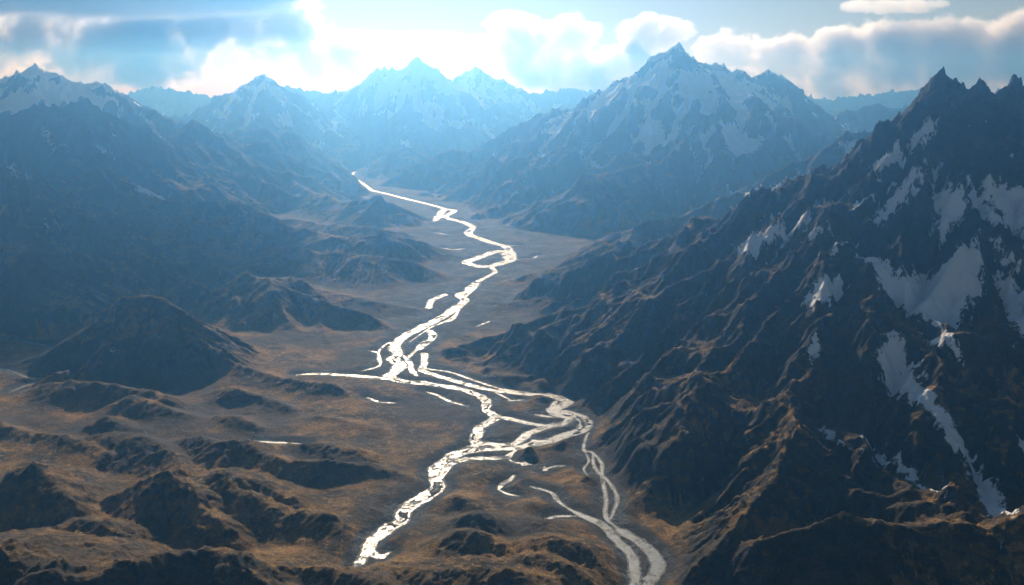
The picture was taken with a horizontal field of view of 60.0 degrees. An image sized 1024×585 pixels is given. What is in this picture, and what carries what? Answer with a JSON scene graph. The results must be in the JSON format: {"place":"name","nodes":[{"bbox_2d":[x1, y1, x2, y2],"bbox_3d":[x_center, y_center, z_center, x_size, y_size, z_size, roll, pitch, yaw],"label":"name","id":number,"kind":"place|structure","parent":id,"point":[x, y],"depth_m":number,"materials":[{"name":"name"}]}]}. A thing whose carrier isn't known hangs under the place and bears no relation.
{"place":"outdoors","nodes":[
{"label":"outdoors","id":0,"kind":"place"},
{"bbox_2d":[8,370,41,390],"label":"stream","id":1,"kind":"structure","parent":0,"point":[26,377],"depth_m":4691.15,"materials":[{"name":"liquid"}]},
{"bbox_2d":[0,167,212,347],"bbox_3d":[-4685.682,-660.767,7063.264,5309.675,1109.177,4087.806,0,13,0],"label":"mountain","id":2,"kind":"structure","parent":0,"point":[68,268],"depth_m":6460.30,"materials":[{"name":"grey stone"}]},
{"bbox_2d":[0,63,244,146],"bbox_3d":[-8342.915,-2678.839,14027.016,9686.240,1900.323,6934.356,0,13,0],"label":"mountain","id":3,"kind":"structure","parent":0,"point":[28,87],"depth_m":12973.15,"materials":[{"name":"grey stone"}]},
{"bbox_2d":[0,98,281,220],"bbox_3d":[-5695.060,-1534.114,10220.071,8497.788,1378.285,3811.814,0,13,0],"label":"mountain","id":4,"kind":"structure","parent":0,"point":[81,138],"depth_m":10225.59,"materials":[{"name":"grey stone"}]},
{"bbox_2d":[18,169,284,285],"bbox_3d":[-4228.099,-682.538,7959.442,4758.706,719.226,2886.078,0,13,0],"label":"mountain","id":5,"kind":"structure","parent":0,"point":[201,221],"depth_m":8274.08,"materials":[{"name":"grey stone"}]},
{"bbox_2d":[7,295,354,398],"bbox_3d":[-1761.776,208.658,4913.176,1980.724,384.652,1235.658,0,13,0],"label":"hill","id":6,"kind":"structure","parent":0,"point":[155,343],"depth_m":4703.69,"materials":[{"name":"stone"}]},
{"bbox_2d":[163,73,375,178],"bbox_3d":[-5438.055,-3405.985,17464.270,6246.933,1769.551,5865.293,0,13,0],"label":"mountain","id":7,"kind":"structure","parent":0,"point":[262,101],"depth_m":16840.01,"materials":[{"name":"blue stone"}]},
{"bbox_2d":[260,441,297,443],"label":"pond","id":8,"kind":"structure","parent":0,"point":[275,442],"depth_m":3845.94,"materials":[{"name":"liquid"}]},
{"bbox_2d":[186,272,396,341],"bbox_3d":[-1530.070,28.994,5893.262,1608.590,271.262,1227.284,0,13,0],"label":"hill","id":9,"kind":"structure","parent":0,"point":[246,302],"depth_m":5759.97,"materials":[{"name":"stone"}]},
{"bbox_2d":[216,128,374,200],"bbox_3d":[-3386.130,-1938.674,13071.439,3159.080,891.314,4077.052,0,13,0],"label":"mountain","id":10,"kind":"structure","parent":0,"point":[287,156],"depth_m":12627.06,"materials":[{"name":"stone"}]},
{"bbox_2d":[165,119,432,227],"bbox_3d":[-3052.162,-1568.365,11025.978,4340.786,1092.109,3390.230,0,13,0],"label":"mountain","id":11,"kind":"structure","parent":0,"point":[222,157],"depth_m":11012.73,"materials":[{"name":"grey stone"}]},
{"bbox_2d":[179,199,460,289],"bbox_3d":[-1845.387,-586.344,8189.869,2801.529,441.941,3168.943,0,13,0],"label":"hill","id":12,"kind":"structure","parent":0,"point":[359,257],"depth_m":7715.59,"materials":[{"name":"grey stone"}]},
{"bbox_2d":[0,379,641,584],"bbox_3d":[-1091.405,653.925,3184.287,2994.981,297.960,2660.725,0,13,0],"label":"hills","id":13,"kind":"structure","parent":0,"point":[198,510],"depth_m":3054.77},
{"bbox_2d":[0,174,683,584],"bbox_3d":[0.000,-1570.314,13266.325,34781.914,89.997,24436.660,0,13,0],"label":"ground","id":14,"kind":"structure","parent":0,"point":[420,432],"depth_m":4211.56,"materials":[{"name":"brown soil"}]},
{"bbox_2d":[304,281,427,315],"bbox_3d":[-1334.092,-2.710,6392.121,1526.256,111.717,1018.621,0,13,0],"label":"hill","id":15,"kind":"structure","parent":0,"point":[358,302],"depth_m":6065.04,"materials":[{"name":"stone"}]},
{"bbox_2d":[355,147,431,178],"bbox_3d":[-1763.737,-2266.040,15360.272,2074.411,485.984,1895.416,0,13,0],"label":"hill","id":16,"kind":"structure","parent":0,"point":[388,164],"depth_m":15187.91,"materials":[{"name":"blue stone"}]},
{"bbox_2d":[310,56,523,164],"bbox_3d":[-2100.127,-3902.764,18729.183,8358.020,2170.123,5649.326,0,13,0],"label":"mountain","id":17,"kind":"structure","parent":0,"point":[417,104],"depth_m":18575.48,"materials":[{"name":"blue stone"}]},
{"bbox_2d":[428,392,464,405],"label":"pond","id":18,"kind":"structure","parent":0,"point":[445,399],"depth_m":4375.62,"materials":[{"name":"liquid"}]},
{"bbox_2d":[298,160,664,584],"bbox_3d":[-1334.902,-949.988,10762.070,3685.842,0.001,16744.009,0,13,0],"label":"river","id":19,"kind":"structure","parent":0,"point":[651,552],"depth_m":3945.91,"materials":[{"name":"liquid"}]},
{"bbox_2d":[498,475,515,495],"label":"pond","id":20,"kind":"structure","parent":0,"point":[501,485],"depth_m":3439.29,"materials":[{"name":"liquid"}]},
{"bbox_2d":[0,0,1023,99],"label":"sky","id":21,"kind":"structure","parent":0,"point":[829,49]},
{"bbox_2d":[121,66,919,121],"bbox_3d":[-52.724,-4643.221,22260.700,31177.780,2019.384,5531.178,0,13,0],"label":"mountain","id":22,"kind":"structure","parent":0,"point":[475,81],"depth_m":21869.93,"materials":[{"name":"blue stone"}]},
{"bbox_2d":[490,261,585,315],"bbox_3d":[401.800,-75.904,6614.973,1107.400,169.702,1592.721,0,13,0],"label":"hill","id":23,"kind":"structure","parent":0,"point":[534,305],"depth_m":6115.47,"materials":[{"name":"stone"}]},
{"bbox_2d":[497,160,693,239],"bbox_3d":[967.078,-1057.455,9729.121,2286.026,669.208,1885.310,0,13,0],"label":"hill","id":24,"kind":"structure","parent":0,"point":[599,206],"depth_m":9568.93,"materials":[{"name":"grey stone"}]},
{"bbox_2d":[381,42,862,219],"bbox_3d":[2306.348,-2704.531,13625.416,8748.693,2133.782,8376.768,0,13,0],"label":"mountain","id":25,"kind":"structure","parent":0,"point":[704,133],"depth_m":11583.31,"materials":[{"name":"grey stone"}]},
{"bbox_2d":[553,129,872,267],"bbox_3d":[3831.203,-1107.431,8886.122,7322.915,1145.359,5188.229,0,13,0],"label":"mountain","id":26,"kind":"structure","parent":0,"point":[829,156],"depth_m":8024.37,"materials":[{"name":"grey stone"}]},
{"bbox_2d":[440,66,1023,584],"bbox_3d":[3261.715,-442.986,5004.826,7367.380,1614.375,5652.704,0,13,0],"label":"mountain","id":27,"kind":"structure","parent":0,"point":[814,376],"depth_m":3770.03,"materials":[{"name":"grey stone"}]},
{"bbox_2d":[835,88,998,131],"bbox_3d":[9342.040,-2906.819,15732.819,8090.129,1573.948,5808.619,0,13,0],"label":"mountain","id":28,"kind":"structure","parent":0,"point":[867,118],"depth_m":15042.13,"materials":[{"name":"blue stone"}]}
]}

